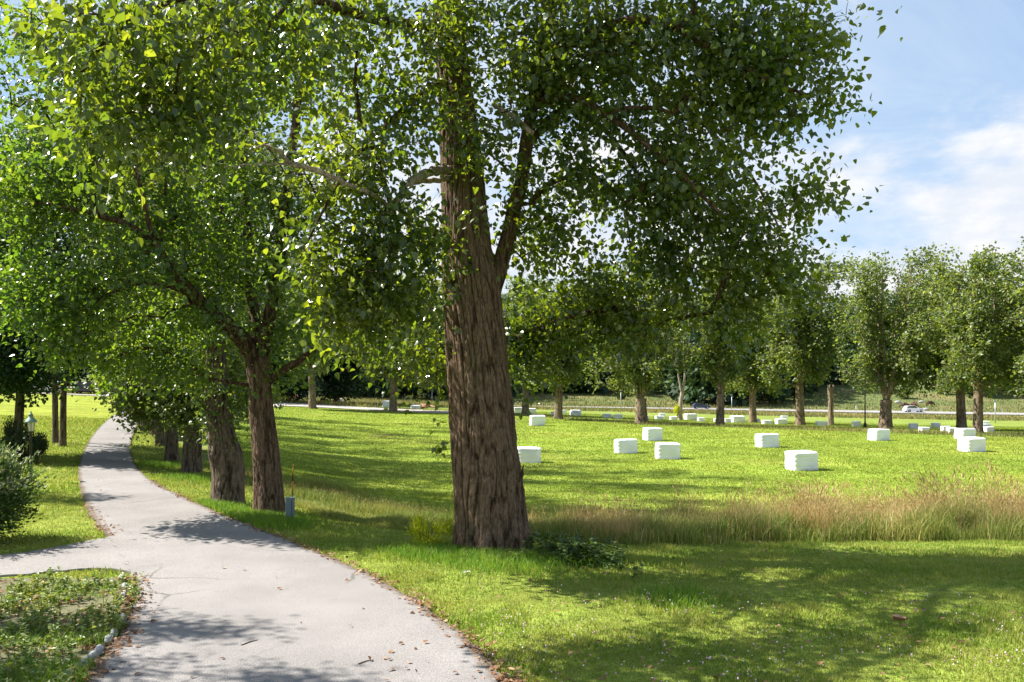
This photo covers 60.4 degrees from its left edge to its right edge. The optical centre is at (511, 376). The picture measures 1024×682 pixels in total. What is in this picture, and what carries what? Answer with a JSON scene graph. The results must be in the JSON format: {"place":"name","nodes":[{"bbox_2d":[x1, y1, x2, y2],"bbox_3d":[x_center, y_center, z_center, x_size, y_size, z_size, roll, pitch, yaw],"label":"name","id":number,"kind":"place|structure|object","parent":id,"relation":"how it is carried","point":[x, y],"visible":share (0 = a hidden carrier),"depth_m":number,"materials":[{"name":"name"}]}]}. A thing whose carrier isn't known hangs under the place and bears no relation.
{"place":"outdoors","nodes":[
{"label":"outdoors","id":0,"kind":"place"},
{"bbox_2d":[0,578,134,681],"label":"island soil","id":1,"kind":"structure","parent":0,"point":[71,607],"depth_m":11.03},
{"bbox_2d":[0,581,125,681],"bbox_3d":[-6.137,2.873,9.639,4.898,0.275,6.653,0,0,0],"label":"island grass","id":2,"kind":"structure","parent":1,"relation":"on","point":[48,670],"depth_m":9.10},
{"bbox_2d":[0,577,136,681],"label":"island litter","id":3,"kind":"object","parent":1,"relation":"on","point":[83,613],"visible":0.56,"depth_m":10.91,"materials":[{"name":"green plant"}]},
{"bbox_2d":[0,565,143,681],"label":"island weeds","id":4,"kind":"object","parent":1,"relation":"on","point":[27,618],"visible":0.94,"depth_m":10.49,"materials":[{"name":"green plant"}]},
{"bbox_2d":[31,392,448,412],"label":"road","id":5,"kind":"structure","parent":0,"point":[328,406],"depth_m":113.20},
{"bbox_2d":[76,382,94,393],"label":"car","id":6,"kind":"object","parent":5,"relation":"on","point":[81,387],"visible":0.65,"depth_m":114.01,"materials":[{"name":"black paint"}]},
{"bbox_2d":[0,366,1023,681],"bbox_3d":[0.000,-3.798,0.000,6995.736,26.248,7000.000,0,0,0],"label":"ground","id":7,"kind":"structure","parent":0,"point":[82,406],"depth_m":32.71,"materials":[{"name":"plant"}]},
{"bbox_2d":[0,432,14,460],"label":"juniper bush","id":8,"kind":"object","parent":7,"relation":"on","point":[7,440],"visible":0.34,"depth_m":29.85,"materials":[{"name":"green plant"}]},
{"bbox_2d":[1,411,22,460],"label":"juniper bush","id":9,"kind":"object","parent":7,"relation":"on","point":[9,431],"visible":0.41,"depth_m":30.44,"materials":[{"name":"green plant"}]},
{"bbox_2d":[10,417,34,462],"bbox_3d":[-16.557,2.165,29.948,0.800,1.754,0.801,0,0,33],"label":"juniper bush","id":10,"kind":"object","parent":7,"relation":"on","point":[19,442],"visible":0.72,"depth_m":29.81,"materials":[{"name":"green plant"}]},
{"bbox_2d":[0,434,56,543],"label":"shrub","id":11,"kind":"object","parent":7,"relation":"on","point":[9,487],"visible":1,"depth_m":15.93,"materials":[{"name":"green plant"}]},
{"bbox_2d":[25,411,36,480],"bbox_3d":[-13.684,1.982,25.032,0.330,2.038,0.330,0,0,0],"label":"garden lamp","id":12,"kind":"object","parent":7,"relation":"on","point":[30,420],"visible":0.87,"depth_m":25.00,"materials":[{"name":"black metal"}]},
{"bbox_2d":[26,430,49,463],"bbox_3d":[-16.143,2.415,29.951,0.725,1.259,0.845,0,0,0],"label":"juniper bush","id":13,"kind":"object","parent":7,"relation":"on","point":[41,442],"visible":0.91,"depth_m":29.87,"materials":[{"name":"green plant"}]},
{"bbox_2d":[0,110,112,446],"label":"broadleaf tree","id":14,"kind":"object","parent":7,"relation":"on","point":[16,381],"visible":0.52,"depth_m":31.42,"materials":[{"name":"green plant"}]},
{"bbox_2d":[31,255,94,386],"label":"broadleaf tree","id":15,"kind":"object","parent":7,"relation":"on","point":[82,376],"visible":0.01,"depth_m":141.19,"materials":[{"name":"green plant"}]},
{"bbox_2d":[44,359,83,391],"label":"broadleaf tree","id":16,"kind":"object","parent":7,"relation":"on","point":[69,370],"depth_m":123.56,"materials":[{"name":"green plant"}]},
{"bbox_2d":[2,119,127,443],"bbox_3d":[-20.545,-4.155,39.065,6.932,14.712,6.533,0,0,-7],"label":"poplar tree","id":17,"kind":"object","parent":7,"relation":"on","point":[55,429],"visible":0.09,"depth_m":38.93,"materials":[{"name":"green plant"}]},
{"bbox_2d":[0,537,130,576],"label":"side lane","id":18,"kind":"structure","parent":7,"relation":"on","point":[102,553],"depth_m":14.27,"materials":[{"name":"asphalt"}]},
{"bbox_2d":[0,93,141,446],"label":"poplar tree","id":19,"kind":"object","parent":7,"relation":"on","point":[63,425],"visible":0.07,"depth_m":37.31,"materials":[{"name":"green plant"}]},
{"bbox_2d":[81,655,91,665],"bbox_3d":[-4.410,2.959,9.089,0.089,0.130,0.262,0,0,-2],"label":"edging stone","id":20,"kind":"object","parent":7,"relation":"on","point":[86,661],"visible":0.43,"depth_m":9.07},
{"bbox_2d":[80,336,98,382],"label":"broadleaf tree","id":21,"kind":"object","parent":7,"relation":"on","point":[89,374],"visible":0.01,"depth_m":122.38,"materials":[{"name":"green plant"}]},
{"bbox_2d":[89,650,98,660],"bbox_3d":[-4.430,2.959,9.299,0.095,0.130,0.273,0,0,-7],"label":"edging stone","id":22,"kind":"object","parent":7,"relation":"on","point":[95,653],"visible":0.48,"depth_m":9.26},
{"bbox_2d":[94,644,104,655],"bbox_3d":[-4.458,2.960,9.496,0.097,0.131,0.260,0,0,-10],"label":"edging stone","id":23,"kind":"object","parent":7,"relation":"on","point":[99,648],"visible":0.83,"depth_m":9.45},
{"bbox_2d":[61,88,139,421],"bbox_3d":[-23.997,-9.699,57.469,9.367,26.041,9.741,0,0,42],"label":"poplar tree","id":24,"kind":"object","parent":7,"relation":"on","point":[91,244],"depth_m":56.12,"materials":[{"name":"green plant"}]},
{"bbox_2d":[103,634,112,647],"bbox_3d":[-4.522,2.959,9.854,0.088,0.131,0.276,0,0,-11],"label":"edging stone","id":25,"kind":"object","parent":7,"relation":"on","point":[107,639],"visible":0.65,"depth_m":9.81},
{"bbox_2d":[109,628,117,637],"bbox_3d":[-4.583,2.959,10.135,0.087,0.130,0.252,0,0,-14],"label":"edging stone","id":26,"kind":"object","parent":7,"relation":"on","point":[113,631],"visible":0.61,"depth_m":10.06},
{"bbox_2d":[95,25,197,435],"bbox_3d":[-19.295,-9.556,47.160,6.357,26.041,6.113,0,0,-14],"label":"poplar tree","id":27,"kind":"object","parent":7,"relation":"on","point":[153,430],"depth_m":47.45,"materials":[{"name":"green plant"}]},
{"bbox_2d":[59,7,242,431],"bbox_3d":[-20.267,-9.615,50.264,9.860,26.041,10.254,0,0,13],"label":"poplar tree","id":28,"kind":"object","parent":7,"relation":"on","point":[115,331],"visible":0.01,"depth_m":49.33,"materials":[{"name":"green plant"}]},
{"bbox_2d":[85,0,217,446],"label":"poplar tree","id":29,"kind":"object","parent":7,"relation":"on","point":[161,440],"visible":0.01,"depth_m":40.33,"materials":[{"name":"plant"}]},
{"bbox_2d":[6,0,330,472],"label":"poplar tree","id":30,"kind":"object","parent":7,"relation":"on","point":[137,401],"visible":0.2,"depth_m":28.42,"materials":[{"name":"green plant"}]},
{"bbox_2d":[72,1,268,461],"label":"poplar tree","id":31,"kind":"object","parent":7,"relation":"on","point":[171,453],"visible":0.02,"depth_m":32.88,"materials":[{"name":"green plant"}]},
{"bbox_2d":[0,0,362,512],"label":"poplar tree","id":32,"kind":"object","parent":7,"relation":"on","point":[62,305],"visible":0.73,"depth_m":18.56,"materials":[{"name":"green plant"}]},
{"bbox_2d":[87,0,299,504],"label":"poplar tree","id":33,"kind":"object","parent":7,"relation":"on","point":[226,458],"visible":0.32,"depth_m":21.21,"materials":[{"name":"green plant"}]},
{"bbox_2d":[130,0,308,433],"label":"poplar tree","id":34,"kind":"object","parent":7,"relation":"on","point":[232,414],"visible":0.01,"depth_m":43.67,"materials":[{"name":"green plant"}]},
{"bbox_2d":[239,293,330,402],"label":"broadleaf tree","id":35,"kind":"object","parent":7,"relation":"on","point":[290,394],"visible":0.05,"depth_m":132.66,"materials":[{"name":"green plant"}]},
{"bbox_2d":[285,497,294,518],"bbox_3d":[-4.819,2.896,19.113,0.205,0.546,0.165,0,0,-16],"label":"utility box","id":36,"kind":"object","parent":7,"relation":"on","point":[290,506],"visible":0.76,"depth_m":19.04,"materials":[{"name":"grey metal"}]},
{"bbox_2d":[78,412,506,681],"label":"asphalt lane","id":37,"kind":"structure","parent":7,"relation":"on","point":[181,551],"depth_m":11.24,"materials":[{"name":"asphalt"}]},
{"bbox_2d":[292,465,293,496],"bbox_3d":[-5.090,2.686,20.439,0.047,1.290,0.034,0,0,0],"label":"marker stake","id":38,"kind":"object","parent":7,"relation":"on","point":[292,478],"visible":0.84,"depth_m":20.43,"materials":[{"name":"yellow wood"}]},
{"bbox_2d":[302,308,371,401],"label":"broadleaf tree","id":39,"kind":"object","parent":7,"relation":"on","point":[335,389],"visible":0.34,"depth_m":146.52,"materials":[{"name":"green plant"}]},
{"bbox_2d":[382,401,388,406],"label":"hay bale","id":40,"kind":"object","parent":7,"relation":"on","point":[385,403],"visible":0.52,"depth_m":134.86},
{"bbox_2d":[334,278,438,411],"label":"poplar tree","id":41,"kind":"object","parent":7,"relation":"on","point":[392,403],"visible":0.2,"depth_m":108.90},
{"bbox_2d":[411,405,420,408],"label":"hay bale","id":42,"kind":"object","parent":7,"relation":"on","point":[415,406],"visible":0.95,"depth_m":126.17},
{"bbox_2d":[420,404,434,408],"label":"log pile","id":43,"kind":"object","parent":7,"relation":"on","point":[423,406],"visible":0.62,"depth_m":127.74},
{"bbox_2d":[404,509,453,546],"bbox_3d":[-1.511,2.800,16.018,0.952,0.790,0.740,0,0,0],"label":"shrub","id":44,"kind":"object","parent":7,"relation":"on","point":[423,530],"visible":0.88,"depth_m":15.95,"materials":[{"name":"green plant"}]},
{"bbox_2d":[133,458,749,617],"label":"lush grass","id":45,"kind":"structure","parent":7,"relation":"on","point":[280,521],"depth_m":14.71,"materials":[{"name":"plant"}]},
{"bbox_2d":[1,0,902,551],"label":"poplar tree","id":46,"kind":"object","parent":7,"relation":"on","point":[367,288],"visible":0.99,"depth_m":14.68,"materials":[{"name":"green plant"}]},
{"bbox_2d":[245,470,658,525],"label":"pale tussock grass","id":47,"kind":"structure","parent":7,"relation":"on","point":[347,500],"depth_m":24.78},
{"bbox_2d":[411,278,509,388],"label":"poplar tree","id":48,"kind":"object","parent":7,"relation":"on","point":[441,345],"visible":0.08,"depth_m":109.12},
{"bbox_2d":[463,548,562,564],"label":"weeds","id":49,"kind":"object","parent":7,"relation":"on","point":[506,552],"visible":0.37,"depth_m":14.57,"materials":[{"name":"green plant"}]},
{"bbox_2d":[508,667,523,672],"bbox_3d":[0.027,2.940,8.798,0.176,0.032,0.075,0,0,28],"label":"fallen leaf","id":50,"kind":"object","parent":7,"relation":"on","point":[510,668],"visible":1,"depth_m":8.80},
{"bbox_2d":[514,407,521,412],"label":"hay bale","id":51,"kind":"object","parent":7,"relation":"on","point":[517,409],"visible":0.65,"depth_m":116.66},
{"bbox_2d":[503,273,554,413],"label":"poplar tree","id":52,"kind":"object","parent":7,"relation":"on","point":[525,407],"visible":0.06,"depth_m":111.54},
{"bbox_2d":[517,446,540,462],"bbox_3d":[0.876,4.109,46.349,1.301,0.819,1.016,1,0,6],"label":"hay bale","id":53,"kind":"object","parent":7,"relation":"on","point":[529,454],"visible":0.75,"depth_m":45.86},
{"bbox_2d":[529,408,535,413],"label":"hay bale","id":54,"kind":"object","parent":7,"relation":"on","point":[532,410],"visible":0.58,"depth_m":116.31},
{"bbox_2d":[529,415,545,425],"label":"hay bale","id":55,"kind":"object","parent":7,"relation":"on","point":[537,420],"visible":0.97,"depth_m":81.30},
{"bbox_2d":[73,479,1022,681],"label":"leaf litter","id":56,"kind":"object","parent":7,"relation":"on","point":[489,654],"visible":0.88,"depth_m":10.60,"materials":[{"name":"plant"}]},
{"bbox_2d":[570,410,580,415],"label":"hay bale","id":57,"kind":"object","parent":7,"relation":"on","point":[575,412],"visible":0.97,"depth_m":113.73},
{"bbox_2d":[519,531,649,577],"bbox_3d":[1.283,2.919,14.679,2.557,0.546,1.343,0,0,39],"label":"nettle clump","id":58,"kind":"object","parent":7,"relation":"on","point":[571,546],"visible":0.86,"depth_m":14.65,"materials":[{"name":"green plant"}]},
{"bbox_2d":[603,414,611,417],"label":"hay bale","id":59,"kind":"object","parent":7,"relation":"on","point":[607,415],"visible":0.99,"depth_m":109.44},
{"bbox_2d":[203,403,1023,521],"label":"field grass","id":60,"kind":"structure","parent":7,"relation":"on","point":[1008,429],"depth_m":47.73,"materials":[{"name":"plant"}]},
{"bbox_2d":[279,266,340,408],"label":"poplar tree","id":61,"kind":"object","parent":60,"relation":"on","point":[312,400],"visible":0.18,"depth_m":108.25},
{"bbox_2d":[514,278,594,418],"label":"poplar tree","id":62,"kind":"object","parent":60,"relation":"on","point":[570,367],"visible":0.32,"depth_m":97.26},
{"bbox_2d":[580,264,700,423],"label":"poplar tree","id":63,"kind":"object","parent":60,"relation":"on","point":[645,379],"visible":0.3,"depth_m":89.01,"materials":[{"name":"plant"}]},
{"bbox_2d":[678,251,757,424],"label":"poplar tree","id":64,"kind":"object","parent":60,"relation":"on","point":[716,351],"visible":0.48,"depth_m":88.34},
{"bbox_2d":[614,414,622,418],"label":"hay bale","id":65,"kind":"object","parent":7,"relation":"on","point":[618,416],"visible":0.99,"depth_m":106.53},
{"bbox_2d":[616,392,625,399],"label":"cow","id":66,"kind":"object","parent":7,"relation":"on","point":[619,396],"visible":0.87,"depth_m":247.07,"materials":[{"name":"white"}]},
{"bbox_2d":[614,439,637,453],"bbox_3d":[6.729,4.099,52.117,1.318,0.842,1.030,-1,-2,-6],"label":"hay bale","id":67,"kind":"object","parent":7,"relation":"on","point":[625,446],"visible":1,"depth_m":51.63},
{"bbox_2d":[273,388,1023,420],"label":"roadside grass","id":68,"kind":"structure","parent":7,"relation":"on","point":[367,401],"depth_m":215.29,"materials":[{"name":"plant"}]},
{"bbox_2d":[276,284,1023,406],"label":"forest","id":69,"kind":"object","parent":7,"relation":"on","point":[699,391],"visible":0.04,"depth_m":241.56,"materials":[{"name":"green plant"}]},
{"bbox_2d":[642,427,662,440],"bbox_3d":[9.983,4.066,62.505,1.303,0.922,1.070,1,1,-14],"label":"hay bale","id":70,"kind":"object","parent":7,"relation":"on","point":[652,433],"visible":1,"depth_m":62.02},
{"bbox_2d":[654,416,664,418],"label":"hay bale","id":71,"kind":"object","parent":7,"relation":"on","point":[658,417],"visible":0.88,"depth_m":112.29},
{"bbox_2d":[655,442,680,458],"bbox_3d":[8.570,4.074,48.455,1.364,0.892,1.042,1,0,3],"label":"hay bale","id":72,"kind":"object","parent":7,"relation":"on","point":[667,450],"visible":0.99,"depth_m":47.96},
{"bbox_2d":[669,416,676,419],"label":"hay bale","id":73,"kind":"object","parent":7,"relation":"on","point":[673,417],"visible":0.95,"depth_m":112.11},
{"bbox_2d":[673,324,689,419],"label":"dead tree","id":74,"kind":"object","parent":7,"relation":"on","point":[678,411],"visible":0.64,"depth_m":113.21,"materials":[{"name":"wood"}]},
{"bbox_2d":[684,414,696,419],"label":"hay bale","id":75,"kind":"object","parent":7,"relation":"on","point":[690,416],"visible":0.88,"depth_m":115.74},
{"bbox_2d":[697,417,704,421],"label":"hay bale","id":76,"kind":"object","parent":7,"relation":"on","point":[701,419],"visible":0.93,"depth_m":108.06},
{"bbox_2d":[730,416,744,422],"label":"hay bale","id":77,"kind":"object","parent":7,"relation":"on","point":[736,419],"visible":0.8,"depth_m":108.05},
{"bbox_2d":[480,584,1023,681],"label":"pink clover flowers","id":78,"kind":"object","parent":7,"relation":"on","point":[733,649],"visible":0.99,"depth_m":9.80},
{"bbox_2d":[492,584,1018,681],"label":"white clover flowers","id":79,"kind":"object","parent":7,"relation":"on","point":[753,643],"visible":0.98,"depth_m":9.47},
{"bbox_2d":[716,292,802,422],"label":"poplar tree","id":80,"kind":"object","parent":7,"relation":"on","point":[750,383],"visible":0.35,"depth_m":109.19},
{"bbox_2d":[756,388,767,400],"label":"bush","id":81,"kind":"object","parent":7,"relation":"on","point":[761,396],"visible":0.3,"depth_m":244.56,"materials":[{"name":"green plant"}]},
{"bbox_2d":[761,420,771,423],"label":"hay bale","id":82,"kind":"object","parent":7,"relation":"on","point":[766,421],"visible":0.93,"depth_m":101.88},
{"bbox_2d":[755,433,778,447],"bbox_3d":[16.351,4.079,56.433,1.368,0.884,1.090,-1,-1,-9],"label":"hay bale","id":83,"kind":"object","parent":7,"relation":"on","point":[767,440],"visible":0.99,"depth_m":55.93},
{"bbox_2d":[764,390,792,402],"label":"bush","id":84,"kind":"object","parent":7,"relation":"on","point":[768,399],"visible":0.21,"depth_m":238.06,"materials":[{"name":"green plant"}]},
{"bbox_2d":[775,418,786,423],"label":"hay bale","id":85,"kind":"object","parent":7,"relation":"on","point":[780,420],"visible":0.91,"depth_m":104.16},
{"bbox_2d":[785,450,817,470],"bbox_3d":[14.050,4.063,42.724,1.387,0.915,1.118,-1,2,-11],"label":"hay bale","id":86,"kind":"object","parent":7,"relation":"on","point":[800,460],"visible":0.99,"depth_m":42.22},
{"bbox_2d":[750,248,858,424],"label":"poplar tree","id":87,"kind":"object","parent":7,"relation":"on","point":[792,357],"visible":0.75,"depth_m":97.93,"materials":[{"name":"plant"}]},
{"bbox_2d":[815,421,827,425],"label":"hay bale","id":88,"kind":"object","parent":7,"relation":"on","point":[821,423],"visible":0.91,"depth_m":98.07},
{"bbox_2d":[827,385,833,424],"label":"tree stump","id":89,"kind":"object","parent":7,"relation":"on","point":[830,390],"visible":0.94,"depth_m":103.54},
{"bbox_2d":[852,421,860,426],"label":"hay bale","id":90,"kind":"object","parent":7,"relation":"on","point":[856,423],"visible":0.91,"depth_m":94.48},
{"bbox_2d":[863,385,866,426],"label":"street lamp","id":91,"kind":"object","parent":7,"relation":"on","point":[864,424],"visible":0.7,"depth_m":87.46,"materials":[{"name":"black metal"}]},
{"bbox_2d":[867,429,889,440],"bbox_3d":[26.249,4.147,63.008,1.313,0.844,1.104,1,-1,-17],"label":"hay bale","id":92,"kind":"object","parent":7,"relation":"on","point":[878,434],"visible":0.98,"depth_m":62.54},
{"bbox_2d":[828,242,956,428],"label":"poplar tree","id":93,"kind":"object","parent":7,"relation":"on","point":[906,353],"visible":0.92,"depth_m":84.97,"materials":[{"name":"plant"}]},
{"bbox_2d":[892,614,908,620],"bbox_3d":[4.749,2.959,10.770,0.195,0.064,0.146,0,0,31],"label":"fallen leaf","id":94,"kind":"object","parent":7,"relation":"on","point":[896,617],"visible":1,"depth_m":10.76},
{"bbox_2d":[893,387,914,398],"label":"bush","id":95,"kind":"object","parent":7,"relation":"on","point":[905,395],"visible":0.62,"depth_m":246.69,"materials":[{"name":"green plant"}]},
{"bbox_2d":[899,403,909,406],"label":"cow","id":96,"kind":"object","parent":7,"relation":"on","point":[904,404],"visible":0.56,"depth_m":224.16},
{"bbox_2d":[908,423,917,428],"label":"hay bale","id":97,"kind":"object","parent":7,"relation":"on","point":[913,425],"visible":0.89,"depth_m":85.46},
{"bbox_2d":[918,427,929,430],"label":"hay bale","id":98,"kind":"object","parent":7,"relation":"on","point":[925,428],"visible":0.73,"depth_m":76.94},
{"bbox_2d":[931,423,940,427],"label":"hay bale","id":99,"kind":"object","parent":7,"relation":"on","point":[935,425],"visible":0.84,"depth_m":96.31},
{"bbox_2d":[940,426,950,430],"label":"hay bale","id":100,"kind":"object","parent":7,"relation":"on","point":[942,428],"visible":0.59,"depth_m":77.55},
{"bbox_2d":[946,427,954,432],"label":"hay bale","id":101,"kind":"object","parent":7,"relation":"on","point":[949,428],"visible":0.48,"depth_m":75.53},
{"bbox_2d":[906,263,1017,427],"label":"poplar tree","id":102,"kind":"object","parent":7,"relation":"on","point":[961,419],"visible":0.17,"depth_m":86.06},
{"bbox_2d":[902,240,1023,432],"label":"poplar tree","id":103,"kind":"object","parent":7,"relation":"on","point":[979,364],"visible":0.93,"depth_m":73.86,"materials":[{"name":"plant"}]},
{"bbox_2d":[954,428,975,438],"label":"hay bale","id":104,"kind":"object","parent":7,"relation":"on","point":[964,432],"visible":0.89,"depth_m":65.41},
{"bbox_2d":[957,437,985,451],"bbox_3d":[27.923,4.110,53.461,1.384,0.858,1.122,-1,2,-13],"label":"hay bale","id":105,"kind":"object","parent":7,"relation":"on","point":[972,444],"visible":0.98,"depth_m":52.97},
{"bbox_2d":[983,426,993,431],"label":"hay bale","id":106,"kind":"object","parent":7,"relation":"on","point":[989,428],"visible":0.78,"depth_m":77.78},
{"bbox_2d":[991,236,1023,396],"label":"poplar tree","id":107,"kind":"object","parent":7,"relation":"on","point":[1019,317],"visible":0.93,"depth_m":71.04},
{"bbox_2d":[0,0,1023,332],"label":"sky","id":108,"kind":"structure","parent":0,"point":[944,143],"materials":[{"name":"blue"}]},
{"bbox_2d":[68,387,1023,415],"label":"country road","id":109,"kind":"structure","parent":0,"point":[904,412],"depth_m":207.36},
{"bbox_2d":[692,403,710,408],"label":"car","id":110,"kind":"object","parent":109,"relation":"on","point":[698,405],"visible":1,"depth_m":207.31,"materials":[{"name":"blue paint"}]},
{"bbox_2d":[902,406,924,411],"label":"white car","id":111,"kind":"object","parent":109,"relation":"on","point":[909,408],"visible":1,"depth_m":208.97,"materials":[{"name":"paint"}]},
{"bbox_2d":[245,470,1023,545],"bbox_3d":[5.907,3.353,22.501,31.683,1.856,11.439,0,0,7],"label":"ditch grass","id":112,"kind":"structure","parent":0,"point":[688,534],"depth_m":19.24,"materials":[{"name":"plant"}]},
{"bbox_2d":[245,460,1023,544],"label":"dry tall grass","id":113,"kind":"structure","parent":0,"point":[896,505],"depth_m":21.24,"materials":[{"name":"plant"}]},
{"bbox_2d":[294,402,1023,437],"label":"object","id":114,"kind":"structure","parent":0,"point":[937,431],"depth_m":78.54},
{"bbox_2d":[926,401,934,405],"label":"cow","id":115,"kind":"object","parent":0,"point":[930,402],"visible":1,"depth_m":230.35}
]}

